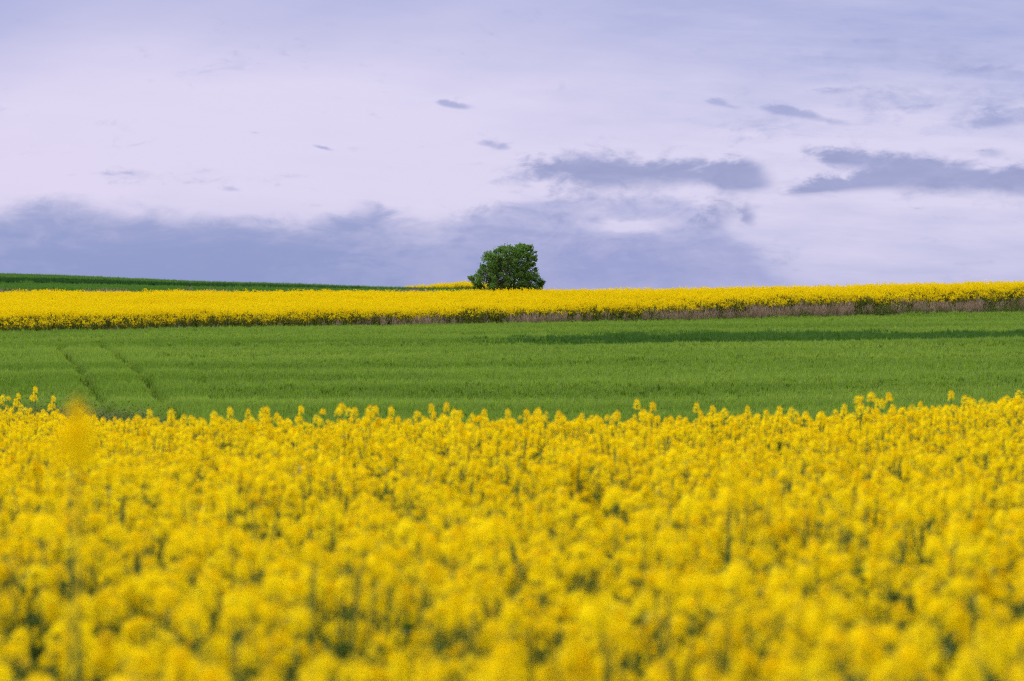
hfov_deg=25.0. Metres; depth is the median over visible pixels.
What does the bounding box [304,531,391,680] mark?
rapeseed plant
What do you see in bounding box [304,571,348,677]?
rapeseed plant
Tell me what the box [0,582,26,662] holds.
rapeseed plant
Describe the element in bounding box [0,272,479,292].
grain crop
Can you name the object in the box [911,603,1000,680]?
rapeseed plant
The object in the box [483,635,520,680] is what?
rapeseed plant
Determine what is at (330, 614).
rapeseed plant
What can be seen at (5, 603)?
rapeseed plant
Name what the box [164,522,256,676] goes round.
rapeseed plant
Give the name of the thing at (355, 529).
rapeseed plant
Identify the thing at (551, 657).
rapeseed plant
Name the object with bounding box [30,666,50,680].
rapeseed plant
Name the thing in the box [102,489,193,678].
rapeseed plant
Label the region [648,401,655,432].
rapeseed plant
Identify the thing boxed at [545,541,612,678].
rapeseed plant
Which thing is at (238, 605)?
rapeseed plant
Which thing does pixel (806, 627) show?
rapeseed plant
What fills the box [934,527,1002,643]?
rapeseed plant
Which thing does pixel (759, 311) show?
dry grass
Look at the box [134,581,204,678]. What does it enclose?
rapeseed plant
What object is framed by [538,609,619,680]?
rapeseed plant
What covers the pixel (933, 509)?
rapeseed plant
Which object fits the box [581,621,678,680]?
rapeseed plant
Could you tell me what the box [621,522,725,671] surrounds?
rapeseed plant
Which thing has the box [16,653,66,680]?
rapeseed plant
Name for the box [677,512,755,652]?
rapeseed plant
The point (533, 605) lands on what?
rapeseed plant
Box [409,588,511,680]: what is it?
rapeseed plant
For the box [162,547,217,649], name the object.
rapeseed plant
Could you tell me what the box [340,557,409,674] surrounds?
rapeseed plant
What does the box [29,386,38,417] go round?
rapeseed plant
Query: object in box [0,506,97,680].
rapeseed plant
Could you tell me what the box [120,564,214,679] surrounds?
rapeseed plant
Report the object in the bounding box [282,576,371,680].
rapeseed plant
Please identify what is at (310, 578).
rapeseed plant
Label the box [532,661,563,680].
rapeseed plant
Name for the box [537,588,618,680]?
rapeseed plant
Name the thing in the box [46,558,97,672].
rapeseed plant
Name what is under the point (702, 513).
rapeseed plant
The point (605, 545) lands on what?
rapeseed plant
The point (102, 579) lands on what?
rapeseed plant
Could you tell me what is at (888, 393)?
rapeseed plant
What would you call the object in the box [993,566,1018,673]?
rapeseed plant
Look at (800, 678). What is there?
rapeseed plant
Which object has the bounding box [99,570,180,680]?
rapeseed plant
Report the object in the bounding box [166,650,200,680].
rapeseed plant
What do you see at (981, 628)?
rapeseed plant
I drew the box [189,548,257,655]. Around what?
rapeseed plant
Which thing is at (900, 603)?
rapeseed plant
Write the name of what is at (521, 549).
rapeseed plant
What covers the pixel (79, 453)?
rapeseed plant
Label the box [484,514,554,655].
rapeseed plant
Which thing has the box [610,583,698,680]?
rapeseed plant
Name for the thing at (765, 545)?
rapeseed plant
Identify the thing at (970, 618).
rapeseed plant
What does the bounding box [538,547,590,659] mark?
rapeseed plant
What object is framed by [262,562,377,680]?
rapeseed plant
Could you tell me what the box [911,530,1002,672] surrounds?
rapeseed plant
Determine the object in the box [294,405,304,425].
rapeseed plant
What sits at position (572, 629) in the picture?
rapeseed plant
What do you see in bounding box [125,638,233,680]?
rapeseed plant
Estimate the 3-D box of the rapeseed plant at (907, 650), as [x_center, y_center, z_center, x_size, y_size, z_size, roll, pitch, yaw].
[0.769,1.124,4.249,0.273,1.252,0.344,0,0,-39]
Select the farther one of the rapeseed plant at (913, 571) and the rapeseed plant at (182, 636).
the rapeseed plant at (913, 571)
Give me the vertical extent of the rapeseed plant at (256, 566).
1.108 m
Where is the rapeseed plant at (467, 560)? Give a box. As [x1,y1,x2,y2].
[417,544,493,677]
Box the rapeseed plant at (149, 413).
[142,408,152,430]
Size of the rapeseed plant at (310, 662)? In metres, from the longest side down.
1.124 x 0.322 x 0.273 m
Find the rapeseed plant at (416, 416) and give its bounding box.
[413,402,443,446]
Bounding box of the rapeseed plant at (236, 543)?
[191,523,275,660]
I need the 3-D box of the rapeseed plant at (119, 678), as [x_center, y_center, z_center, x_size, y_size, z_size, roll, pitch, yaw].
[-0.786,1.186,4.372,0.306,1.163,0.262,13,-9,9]
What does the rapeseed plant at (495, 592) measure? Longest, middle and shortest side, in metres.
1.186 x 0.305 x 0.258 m
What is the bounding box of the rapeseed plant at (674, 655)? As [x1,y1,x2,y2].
[642,638,753,680]
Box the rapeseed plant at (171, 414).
[167,408,179,440]
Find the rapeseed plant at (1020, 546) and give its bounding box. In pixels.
[1017,540,1023,607]
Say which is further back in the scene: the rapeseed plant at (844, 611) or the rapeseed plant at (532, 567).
the rapeseed plant at (532, 567)
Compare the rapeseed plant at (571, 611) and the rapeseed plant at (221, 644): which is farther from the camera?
the rapeseed plant at (571, 611)
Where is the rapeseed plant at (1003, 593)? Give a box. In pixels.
[901,575,1010,680]
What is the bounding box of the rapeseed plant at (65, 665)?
[60,637,144,680]
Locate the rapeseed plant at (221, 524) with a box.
[184,515,262,655]
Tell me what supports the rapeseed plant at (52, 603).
on the ground at (427, 631)
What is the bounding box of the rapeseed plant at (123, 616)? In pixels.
[93,572,147,680]
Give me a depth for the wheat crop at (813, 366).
86.46 m
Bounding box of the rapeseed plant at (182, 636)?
[156,611,224,680]
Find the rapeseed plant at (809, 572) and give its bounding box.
[768,561,853,664]
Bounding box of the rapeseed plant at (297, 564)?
[224,536,303,680]
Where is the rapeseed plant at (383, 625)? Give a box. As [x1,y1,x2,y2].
[344,582,403,673]
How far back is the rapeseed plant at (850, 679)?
6.92 m
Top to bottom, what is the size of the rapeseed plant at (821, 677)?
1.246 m
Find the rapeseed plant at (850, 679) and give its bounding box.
[796,591,878,680]
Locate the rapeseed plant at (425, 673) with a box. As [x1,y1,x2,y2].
[414,662,440,680]
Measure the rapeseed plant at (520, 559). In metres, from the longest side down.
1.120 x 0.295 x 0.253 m
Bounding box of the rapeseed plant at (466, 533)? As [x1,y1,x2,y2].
[436,521,494,664]
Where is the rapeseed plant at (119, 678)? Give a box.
[109,668,184,680]
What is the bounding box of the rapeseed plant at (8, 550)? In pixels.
[0,547,15,610]
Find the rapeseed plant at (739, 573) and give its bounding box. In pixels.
[707,555,775,633]
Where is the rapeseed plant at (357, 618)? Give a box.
[282,574,369,679]
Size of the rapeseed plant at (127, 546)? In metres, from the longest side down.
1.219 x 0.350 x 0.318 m
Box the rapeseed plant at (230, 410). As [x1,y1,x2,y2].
[226,407,235,432]
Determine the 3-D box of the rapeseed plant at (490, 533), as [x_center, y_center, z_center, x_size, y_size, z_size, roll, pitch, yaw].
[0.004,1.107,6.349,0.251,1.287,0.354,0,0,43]
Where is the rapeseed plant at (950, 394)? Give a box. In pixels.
[948,389,957,412]
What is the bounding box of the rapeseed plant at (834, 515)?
[779,505,869,655]
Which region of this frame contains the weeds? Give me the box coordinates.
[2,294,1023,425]
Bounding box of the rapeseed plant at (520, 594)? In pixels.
[468,589,554,677]
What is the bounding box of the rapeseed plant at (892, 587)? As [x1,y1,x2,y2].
[844,559,900,680]
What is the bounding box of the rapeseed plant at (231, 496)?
[169,478,284,637]
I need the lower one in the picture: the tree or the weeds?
the weeds
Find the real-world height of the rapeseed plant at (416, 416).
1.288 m
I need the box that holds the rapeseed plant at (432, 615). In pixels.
[414,594,505,680]
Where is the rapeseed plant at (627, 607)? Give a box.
[570,599,681,680]
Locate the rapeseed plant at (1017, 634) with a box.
[945,613,1023,680]
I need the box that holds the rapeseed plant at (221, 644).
[159,630,261,677]
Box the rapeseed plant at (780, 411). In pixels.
[773,405,782,444]
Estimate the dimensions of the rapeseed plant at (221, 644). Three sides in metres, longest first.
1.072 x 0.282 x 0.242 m
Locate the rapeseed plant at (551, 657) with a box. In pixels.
[518,583,567,675]
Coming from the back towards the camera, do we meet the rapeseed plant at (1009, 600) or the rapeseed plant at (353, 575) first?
the rapeseed plant at (353, 575)
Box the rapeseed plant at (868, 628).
[772,618,910,680]
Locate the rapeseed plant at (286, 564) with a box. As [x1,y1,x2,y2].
[221,552,317,680]
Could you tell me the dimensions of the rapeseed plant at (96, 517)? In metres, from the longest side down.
1.246 x 0.357 x 0.325 m
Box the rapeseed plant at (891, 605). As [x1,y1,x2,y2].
[841,600,925,679]
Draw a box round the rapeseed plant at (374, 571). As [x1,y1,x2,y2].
[282,528,406,680]
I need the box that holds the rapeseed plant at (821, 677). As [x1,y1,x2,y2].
[814,671,830,680]
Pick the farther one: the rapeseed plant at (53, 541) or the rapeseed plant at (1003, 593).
the rapeseed plant at (53, 541)
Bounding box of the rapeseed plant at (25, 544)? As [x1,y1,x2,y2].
[15,533,102,677]
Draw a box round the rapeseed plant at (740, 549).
[698,537,775,677]
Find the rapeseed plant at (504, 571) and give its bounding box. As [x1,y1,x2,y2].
[469,545,526,661]
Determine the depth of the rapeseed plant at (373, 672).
4.49 m
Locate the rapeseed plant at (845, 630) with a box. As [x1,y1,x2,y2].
[806,628,897,680]
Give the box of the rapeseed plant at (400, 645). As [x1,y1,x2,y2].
[389,584,502,678]
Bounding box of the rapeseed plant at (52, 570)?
[0,508,92,680]
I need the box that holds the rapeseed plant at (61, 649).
[43,623,135,680]
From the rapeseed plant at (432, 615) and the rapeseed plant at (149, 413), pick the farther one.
the rapeseed plant at (149, 413)
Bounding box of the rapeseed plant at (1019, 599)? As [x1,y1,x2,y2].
[977,568,1023,680]
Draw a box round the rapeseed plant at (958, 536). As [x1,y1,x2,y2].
[896,507,1011,679]
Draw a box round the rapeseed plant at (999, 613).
[940,600,1023,680]
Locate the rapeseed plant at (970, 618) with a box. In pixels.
[917,573,994,666]
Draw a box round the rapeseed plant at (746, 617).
[691,591,804,679]
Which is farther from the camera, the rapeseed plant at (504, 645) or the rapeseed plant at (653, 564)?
the rapeseed plant at (653, 564)
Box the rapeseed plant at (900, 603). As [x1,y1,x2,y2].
[851,598,951,679]
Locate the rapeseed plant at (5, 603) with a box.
[0,592,15,678]
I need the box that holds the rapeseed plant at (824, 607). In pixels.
[763,596,876,680]
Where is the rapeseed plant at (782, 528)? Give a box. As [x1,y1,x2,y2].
[746,516,827,652]
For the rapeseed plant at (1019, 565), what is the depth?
6.38 m
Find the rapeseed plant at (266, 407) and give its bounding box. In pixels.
[264,405,270,424]
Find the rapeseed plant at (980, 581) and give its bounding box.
[914,538,1023,680]
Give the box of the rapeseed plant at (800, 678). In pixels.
[777,658,803,680]
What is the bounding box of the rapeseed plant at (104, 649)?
[0,590,159,680]
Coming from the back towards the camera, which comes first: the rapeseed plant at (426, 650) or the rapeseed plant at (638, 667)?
the rapeseed plant at (638, 667)
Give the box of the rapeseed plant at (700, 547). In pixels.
[634,528,717,678]
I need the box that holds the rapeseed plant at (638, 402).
[633,398,640,409]
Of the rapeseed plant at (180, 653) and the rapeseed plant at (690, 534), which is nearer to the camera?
the rapeseed plant at (180, 653)
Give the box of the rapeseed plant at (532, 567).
[495,550,564,667]
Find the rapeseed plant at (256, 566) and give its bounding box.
[167,554,261,675]
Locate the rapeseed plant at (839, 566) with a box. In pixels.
[823,524,930,680]
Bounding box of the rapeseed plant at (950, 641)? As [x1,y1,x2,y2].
[928,625,965,665]
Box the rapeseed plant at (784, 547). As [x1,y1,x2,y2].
[780,537,868,655]
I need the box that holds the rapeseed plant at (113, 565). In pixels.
[24,487,128,679]
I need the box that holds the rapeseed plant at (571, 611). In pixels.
[509,583,612,680]
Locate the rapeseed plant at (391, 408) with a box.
[388,406,396,433]
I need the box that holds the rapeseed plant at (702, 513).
[686,474,778,643]
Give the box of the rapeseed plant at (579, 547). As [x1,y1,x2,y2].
[540,536,628,654]
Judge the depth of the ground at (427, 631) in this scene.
13.12 m
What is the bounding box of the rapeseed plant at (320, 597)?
[275,573,365,680]
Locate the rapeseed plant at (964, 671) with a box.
[947,660,983,680]
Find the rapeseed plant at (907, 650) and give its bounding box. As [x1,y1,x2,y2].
[830,612,995,680]
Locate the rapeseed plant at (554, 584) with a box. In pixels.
[495,550,581,677]
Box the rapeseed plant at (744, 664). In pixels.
[702,630,753,680]
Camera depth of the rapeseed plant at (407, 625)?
7.21 m
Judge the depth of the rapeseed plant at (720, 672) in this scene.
4.94 m
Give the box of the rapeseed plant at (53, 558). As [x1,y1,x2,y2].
[9,536,85,676]
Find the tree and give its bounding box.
[467,242,545,290]
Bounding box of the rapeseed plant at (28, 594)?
[0,562,66,680]
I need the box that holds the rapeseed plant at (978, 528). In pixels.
[888,483,1002,658]
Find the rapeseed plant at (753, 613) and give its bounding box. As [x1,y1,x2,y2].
[728,589,802,653]
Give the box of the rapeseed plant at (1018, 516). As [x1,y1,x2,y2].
[969,506,1023,624]
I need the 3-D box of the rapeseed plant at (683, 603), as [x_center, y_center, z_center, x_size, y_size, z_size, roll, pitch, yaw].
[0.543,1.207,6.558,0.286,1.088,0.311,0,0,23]
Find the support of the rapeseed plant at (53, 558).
on the ground at (427, 631)
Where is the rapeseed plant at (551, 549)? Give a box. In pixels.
[505,540,616,675]
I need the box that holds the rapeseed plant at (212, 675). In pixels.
[199,657,276,680]
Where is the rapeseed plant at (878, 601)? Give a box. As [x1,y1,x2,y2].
[845,582,926,676]
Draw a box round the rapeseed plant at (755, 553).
[705,542,800,679]
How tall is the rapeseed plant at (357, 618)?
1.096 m
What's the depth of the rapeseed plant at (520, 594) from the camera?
6.44 m
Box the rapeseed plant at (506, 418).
[503,408,510,427]
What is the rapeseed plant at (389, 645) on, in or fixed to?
on the ground at (427, 631)
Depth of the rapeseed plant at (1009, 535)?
7.36 m
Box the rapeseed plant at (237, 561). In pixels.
[203,555,309,680]
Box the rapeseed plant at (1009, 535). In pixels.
[960,531,1022,676]
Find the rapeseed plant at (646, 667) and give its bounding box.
[642,663,695,680]
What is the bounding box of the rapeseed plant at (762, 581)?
[704,556,786,667]
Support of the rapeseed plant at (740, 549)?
on the ground at (427, 631)
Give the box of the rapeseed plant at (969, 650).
[888,641,984,680]
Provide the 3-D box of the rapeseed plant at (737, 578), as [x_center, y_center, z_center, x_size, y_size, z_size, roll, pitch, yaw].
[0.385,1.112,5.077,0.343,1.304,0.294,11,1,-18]
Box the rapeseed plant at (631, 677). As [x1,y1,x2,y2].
[623,663,669,680]
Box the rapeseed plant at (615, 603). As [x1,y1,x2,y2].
[576,598,678,680]
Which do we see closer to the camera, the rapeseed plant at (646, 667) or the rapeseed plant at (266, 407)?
the rapeseed plant at (646, 667)
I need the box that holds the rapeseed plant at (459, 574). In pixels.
[415,561,520,677]
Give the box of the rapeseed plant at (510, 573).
[447,538,553,660]
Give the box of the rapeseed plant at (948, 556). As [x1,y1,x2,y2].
[907,550,1008,670]
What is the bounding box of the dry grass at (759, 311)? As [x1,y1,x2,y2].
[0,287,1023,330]
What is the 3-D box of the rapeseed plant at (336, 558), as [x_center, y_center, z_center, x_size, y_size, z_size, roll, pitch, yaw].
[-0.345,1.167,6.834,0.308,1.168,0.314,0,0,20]
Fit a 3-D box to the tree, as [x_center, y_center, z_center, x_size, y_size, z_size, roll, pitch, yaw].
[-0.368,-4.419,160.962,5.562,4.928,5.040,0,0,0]
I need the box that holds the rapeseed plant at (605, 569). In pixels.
[566,565,653,680]
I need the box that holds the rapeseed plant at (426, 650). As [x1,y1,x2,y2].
[338,645,485,680]
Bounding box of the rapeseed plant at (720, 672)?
[712,668,729,680]
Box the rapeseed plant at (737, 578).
[655,555,793,680]
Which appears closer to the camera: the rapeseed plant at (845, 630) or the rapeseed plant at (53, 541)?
the rapeseed plant at (845, 630)
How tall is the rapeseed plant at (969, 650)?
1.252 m
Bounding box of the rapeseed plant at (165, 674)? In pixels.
[108,660,173,680]
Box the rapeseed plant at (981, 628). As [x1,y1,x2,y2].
[969,616,1020,680]
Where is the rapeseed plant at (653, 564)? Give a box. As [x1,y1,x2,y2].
[633,550,706,658]
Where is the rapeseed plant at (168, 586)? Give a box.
[153,575,266,680]
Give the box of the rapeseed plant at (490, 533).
[439,511,546,680]
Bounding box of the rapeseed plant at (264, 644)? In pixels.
[214,634,309,680]
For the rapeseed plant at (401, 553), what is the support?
on the ground at (427, 631)
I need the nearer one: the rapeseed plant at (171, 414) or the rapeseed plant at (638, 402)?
the rapeseed plant at (638, 402)
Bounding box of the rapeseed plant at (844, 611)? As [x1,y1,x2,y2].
[723,583,859,680]
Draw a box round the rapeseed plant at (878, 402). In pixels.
[873,397,879,412]
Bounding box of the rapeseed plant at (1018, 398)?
[999,395,1023,423]
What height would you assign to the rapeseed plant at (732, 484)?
1.367 m
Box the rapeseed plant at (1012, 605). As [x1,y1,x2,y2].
[991,571,1022,675]
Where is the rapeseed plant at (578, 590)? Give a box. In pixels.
[508,564,587,676]
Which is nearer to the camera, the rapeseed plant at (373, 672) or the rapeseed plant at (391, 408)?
the rapeseed plant at (373, 672)
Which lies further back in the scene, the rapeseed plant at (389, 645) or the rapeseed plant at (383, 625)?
the rapeseed plant at (383, 625)
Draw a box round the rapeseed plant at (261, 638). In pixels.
[223,593,300,680]
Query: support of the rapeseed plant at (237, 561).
on the ground at (427, 631)
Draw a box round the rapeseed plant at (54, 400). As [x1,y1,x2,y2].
[47,395,55,413]
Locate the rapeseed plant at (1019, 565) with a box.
[991,553,1023,678]
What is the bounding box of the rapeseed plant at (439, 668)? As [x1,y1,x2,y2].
[413,655,578,680]
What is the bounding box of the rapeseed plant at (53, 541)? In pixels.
[38,524,105,680]
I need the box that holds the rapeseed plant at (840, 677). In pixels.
[833,670,843,680]
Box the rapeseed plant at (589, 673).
[563,604,709,680]
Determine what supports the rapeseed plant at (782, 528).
on the ground at (427, 631)
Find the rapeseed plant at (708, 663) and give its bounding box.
[693,590,794,680]
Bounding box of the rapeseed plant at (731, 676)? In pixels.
[687,669,738,680]
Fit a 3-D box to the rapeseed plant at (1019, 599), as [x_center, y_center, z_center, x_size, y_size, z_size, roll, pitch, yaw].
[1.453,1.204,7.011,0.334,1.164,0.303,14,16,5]
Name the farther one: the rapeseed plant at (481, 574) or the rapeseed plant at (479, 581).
the rapeseed plant at (479, 581)
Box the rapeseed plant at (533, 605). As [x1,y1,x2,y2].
[476,595,580,680]
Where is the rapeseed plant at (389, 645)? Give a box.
[310,629,396,680]
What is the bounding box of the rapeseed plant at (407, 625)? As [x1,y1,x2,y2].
[367,513,456,677]
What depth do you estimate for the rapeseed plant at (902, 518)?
7.89 m
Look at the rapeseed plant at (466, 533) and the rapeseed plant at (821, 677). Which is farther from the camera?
the rapeseed plant at (466, 533)
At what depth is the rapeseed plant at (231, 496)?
7.40 m
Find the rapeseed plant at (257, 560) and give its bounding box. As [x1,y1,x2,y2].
[238,539,300,631]
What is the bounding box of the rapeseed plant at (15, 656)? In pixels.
[0,628,27,677]
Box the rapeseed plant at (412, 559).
[329,542,439,670]
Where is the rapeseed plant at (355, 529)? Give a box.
[273,493,371,671]
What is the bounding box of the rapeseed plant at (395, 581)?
[347,578,438,669]
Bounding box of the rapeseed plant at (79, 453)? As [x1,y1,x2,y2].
[53,393,97,680]
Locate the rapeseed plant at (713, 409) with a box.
[708,405,715,436]
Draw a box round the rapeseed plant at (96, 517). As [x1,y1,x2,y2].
[9,504,126,655]
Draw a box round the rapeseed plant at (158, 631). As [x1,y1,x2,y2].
[117,625,203,680]
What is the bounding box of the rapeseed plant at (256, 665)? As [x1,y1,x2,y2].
[212,623,295,680]
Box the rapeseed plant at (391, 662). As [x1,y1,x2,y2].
[366,648,414,680]
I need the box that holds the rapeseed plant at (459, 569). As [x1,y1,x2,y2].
[458,545,516,655]
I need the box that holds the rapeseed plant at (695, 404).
[690,402,699,438]
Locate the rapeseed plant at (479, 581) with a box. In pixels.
[418,531,530,660]
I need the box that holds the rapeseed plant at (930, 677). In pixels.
[759,619,939,680]
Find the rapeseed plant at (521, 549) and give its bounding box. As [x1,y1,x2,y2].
[496,540,585,679]
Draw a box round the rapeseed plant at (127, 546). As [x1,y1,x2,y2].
[69,526,188,680]
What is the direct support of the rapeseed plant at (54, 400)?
on the ground at (427, 631)
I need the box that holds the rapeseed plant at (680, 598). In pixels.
[676,587,726,668]
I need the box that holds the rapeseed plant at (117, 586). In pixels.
[77,572,139,680]
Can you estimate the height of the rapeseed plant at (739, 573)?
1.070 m
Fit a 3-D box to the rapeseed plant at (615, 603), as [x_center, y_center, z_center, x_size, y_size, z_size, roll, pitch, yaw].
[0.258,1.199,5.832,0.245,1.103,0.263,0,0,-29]
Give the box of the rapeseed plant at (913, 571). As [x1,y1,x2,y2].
[845,554,921,669]
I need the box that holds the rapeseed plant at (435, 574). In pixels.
[362,528,479,680]
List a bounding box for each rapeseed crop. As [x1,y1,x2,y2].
[0,279,1023,331]
[0,389,1023,680]
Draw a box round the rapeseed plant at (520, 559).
[496,546,562,677]
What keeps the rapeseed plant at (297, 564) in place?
on the ground at (427, 631)
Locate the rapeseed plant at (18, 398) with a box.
[13,392,20,414]
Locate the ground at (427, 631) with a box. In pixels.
[7,309,1005,680]
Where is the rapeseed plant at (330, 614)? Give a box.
[242,565,340,679]
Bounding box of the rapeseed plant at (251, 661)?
[180,580,292,680]
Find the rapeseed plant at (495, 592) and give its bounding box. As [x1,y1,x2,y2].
[460,568,529,680]
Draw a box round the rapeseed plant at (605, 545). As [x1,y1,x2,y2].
[561,528,641,656]
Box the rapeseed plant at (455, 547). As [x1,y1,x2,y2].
[409,534,496,679]
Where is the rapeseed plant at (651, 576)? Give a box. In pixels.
[592,565,740,680]
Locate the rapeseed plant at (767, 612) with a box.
[730,569,849,680]
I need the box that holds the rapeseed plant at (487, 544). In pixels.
[449,515,543,656]
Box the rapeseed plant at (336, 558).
[332,540,443,679]
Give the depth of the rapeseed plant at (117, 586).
7.12 m
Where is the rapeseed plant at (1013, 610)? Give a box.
[992,591,1021,628]
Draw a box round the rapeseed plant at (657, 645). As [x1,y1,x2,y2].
[641,634,702,678]
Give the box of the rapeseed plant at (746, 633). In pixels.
[718,612,815,671]
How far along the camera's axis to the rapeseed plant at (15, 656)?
6.03 m
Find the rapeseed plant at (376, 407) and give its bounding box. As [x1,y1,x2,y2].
[372,404,384,442]
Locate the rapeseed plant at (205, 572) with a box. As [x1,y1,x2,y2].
[186,557,286,680]
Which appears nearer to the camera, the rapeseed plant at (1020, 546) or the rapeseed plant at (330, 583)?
the rapeseed plant at (330, 583)
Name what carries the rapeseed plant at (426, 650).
on the ground at (427, 631)
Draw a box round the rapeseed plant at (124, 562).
[56,552,132,680]
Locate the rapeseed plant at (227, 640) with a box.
[153,619,293,680]
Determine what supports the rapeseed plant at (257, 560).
on the ground at (427, 631)
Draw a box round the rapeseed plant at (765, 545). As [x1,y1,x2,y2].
[713,522,814,658]
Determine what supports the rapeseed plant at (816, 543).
on the ground at (427, 631)
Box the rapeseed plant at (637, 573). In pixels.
[620,537,729,672]
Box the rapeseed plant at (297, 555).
[273,538,342,639]
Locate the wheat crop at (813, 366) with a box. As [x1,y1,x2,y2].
[0,309,1023,433]
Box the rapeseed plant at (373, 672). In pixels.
[250,647,388,680]
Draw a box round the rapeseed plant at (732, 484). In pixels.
[687,460,779,668]
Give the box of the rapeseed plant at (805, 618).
[759,608,872,680]
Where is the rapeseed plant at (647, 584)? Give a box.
[612,559,706,672]
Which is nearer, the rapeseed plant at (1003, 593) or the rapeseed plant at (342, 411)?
the rapeseed plant at (1003, 593)
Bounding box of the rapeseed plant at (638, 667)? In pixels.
[617,622,683,680]
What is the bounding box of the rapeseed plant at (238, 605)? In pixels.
[176,583,313,680]
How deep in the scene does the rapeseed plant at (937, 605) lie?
5.41 m
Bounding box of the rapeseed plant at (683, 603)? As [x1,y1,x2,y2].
[644,576,725,676]
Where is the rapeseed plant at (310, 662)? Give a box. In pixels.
[299,653,375,680]
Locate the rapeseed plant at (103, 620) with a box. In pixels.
[77,600,121,680]
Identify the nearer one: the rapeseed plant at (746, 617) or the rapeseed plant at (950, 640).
the rapeseed plant at (746, 617)
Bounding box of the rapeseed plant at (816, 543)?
[764,537,863,678]
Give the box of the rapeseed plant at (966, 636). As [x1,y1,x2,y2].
[901,625,1005,680]
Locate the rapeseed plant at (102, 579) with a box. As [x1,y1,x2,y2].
[47,555,114,680]
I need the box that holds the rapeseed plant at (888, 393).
[885,391,893,408]
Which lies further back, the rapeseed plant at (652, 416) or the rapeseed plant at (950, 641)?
the rapeseed plant at (652, 416)
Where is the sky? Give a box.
[0,0,1023,290]
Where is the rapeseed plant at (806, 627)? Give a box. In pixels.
[779,602,886,680]
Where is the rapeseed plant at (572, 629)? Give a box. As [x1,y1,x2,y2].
[532,618,609,679]
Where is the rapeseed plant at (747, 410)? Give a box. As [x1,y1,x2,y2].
[744,405,750,440]
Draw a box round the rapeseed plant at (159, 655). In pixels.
[66,643,171,680]
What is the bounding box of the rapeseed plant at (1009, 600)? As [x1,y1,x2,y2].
[977,571,1022,680]
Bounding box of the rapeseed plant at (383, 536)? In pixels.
[342,525,426,674]
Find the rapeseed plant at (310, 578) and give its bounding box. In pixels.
[270,572,347,677]
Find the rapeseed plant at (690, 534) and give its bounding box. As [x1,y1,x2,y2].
[623,487,716,669]
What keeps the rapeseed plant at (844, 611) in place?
on the ground at (427, 631)
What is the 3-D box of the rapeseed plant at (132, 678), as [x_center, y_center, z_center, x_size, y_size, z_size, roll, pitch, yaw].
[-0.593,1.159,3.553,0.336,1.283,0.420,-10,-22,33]
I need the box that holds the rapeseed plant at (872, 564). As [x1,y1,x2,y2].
[832,555,912,670]
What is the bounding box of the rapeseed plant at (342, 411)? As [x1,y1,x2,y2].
[320,402,358,452]
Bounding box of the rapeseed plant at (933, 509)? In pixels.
[884,499,969,658]
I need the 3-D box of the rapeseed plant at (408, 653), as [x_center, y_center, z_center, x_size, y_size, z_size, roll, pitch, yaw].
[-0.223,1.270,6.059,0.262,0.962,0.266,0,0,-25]
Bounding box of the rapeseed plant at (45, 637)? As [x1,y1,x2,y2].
[8,617,92,680]
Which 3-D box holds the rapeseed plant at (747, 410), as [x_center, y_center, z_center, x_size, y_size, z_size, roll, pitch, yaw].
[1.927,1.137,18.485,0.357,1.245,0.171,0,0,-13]
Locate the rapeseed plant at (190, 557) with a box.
[158,551,250,678]
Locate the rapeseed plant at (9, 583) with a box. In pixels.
[0,553,18,655]
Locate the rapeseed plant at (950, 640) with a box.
[929,604,985,680]
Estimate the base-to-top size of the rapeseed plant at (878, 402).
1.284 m
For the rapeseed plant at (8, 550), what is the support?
on the ground at (427, 631)
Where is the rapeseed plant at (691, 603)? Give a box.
[652,591,744,680]
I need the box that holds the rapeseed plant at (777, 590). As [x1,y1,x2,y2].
[714,563,849,678]
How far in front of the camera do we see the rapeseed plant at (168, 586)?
5.66 m
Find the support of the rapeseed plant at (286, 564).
on the ground at (427, 631)
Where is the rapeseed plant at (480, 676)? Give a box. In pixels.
[456,634,580,680]
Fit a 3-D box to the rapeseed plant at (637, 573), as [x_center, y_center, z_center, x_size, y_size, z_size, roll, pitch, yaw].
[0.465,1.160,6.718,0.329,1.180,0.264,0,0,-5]
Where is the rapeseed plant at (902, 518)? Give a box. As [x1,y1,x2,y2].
[830,476,916,664]
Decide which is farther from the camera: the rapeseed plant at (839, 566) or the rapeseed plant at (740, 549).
the rapeseed plant at (740, 549)
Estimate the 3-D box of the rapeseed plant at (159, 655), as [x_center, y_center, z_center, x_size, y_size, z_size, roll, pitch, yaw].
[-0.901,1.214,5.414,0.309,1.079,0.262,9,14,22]
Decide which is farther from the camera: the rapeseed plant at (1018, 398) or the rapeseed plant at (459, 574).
the rapeseed plant at (1018, 398)
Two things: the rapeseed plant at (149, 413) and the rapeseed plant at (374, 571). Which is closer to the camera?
the rapeseed plant at (374, 571)
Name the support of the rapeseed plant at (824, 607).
on the ground at (427, 631)
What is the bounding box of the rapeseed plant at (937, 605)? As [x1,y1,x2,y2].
[926,533,1023,680]
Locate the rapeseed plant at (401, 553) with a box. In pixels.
[331,542,418,669]
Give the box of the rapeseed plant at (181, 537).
[138,520,224,648]
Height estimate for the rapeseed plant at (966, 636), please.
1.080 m
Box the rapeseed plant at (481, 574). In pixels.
[431,567,526,680]
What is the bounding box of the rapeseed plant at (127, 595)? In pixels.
[90,570,190,679]
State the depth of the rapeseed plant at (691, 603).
5.85 m
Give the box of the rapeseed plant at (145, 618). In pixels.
[103,552,183,675]
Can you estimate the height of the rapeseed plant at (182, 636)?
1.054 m
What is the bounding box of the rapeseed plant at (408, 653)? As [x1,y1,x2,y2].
[385,643,452,677]
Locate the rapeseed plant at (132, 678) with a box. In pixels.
[129,674,139,680]
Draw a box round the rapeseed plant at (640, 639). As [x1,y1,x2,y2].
[582,589,703,680]
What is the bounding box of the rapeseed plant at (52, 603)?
[23,539,137,680]
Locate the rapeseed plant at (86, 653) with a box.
[2,618,96,680]

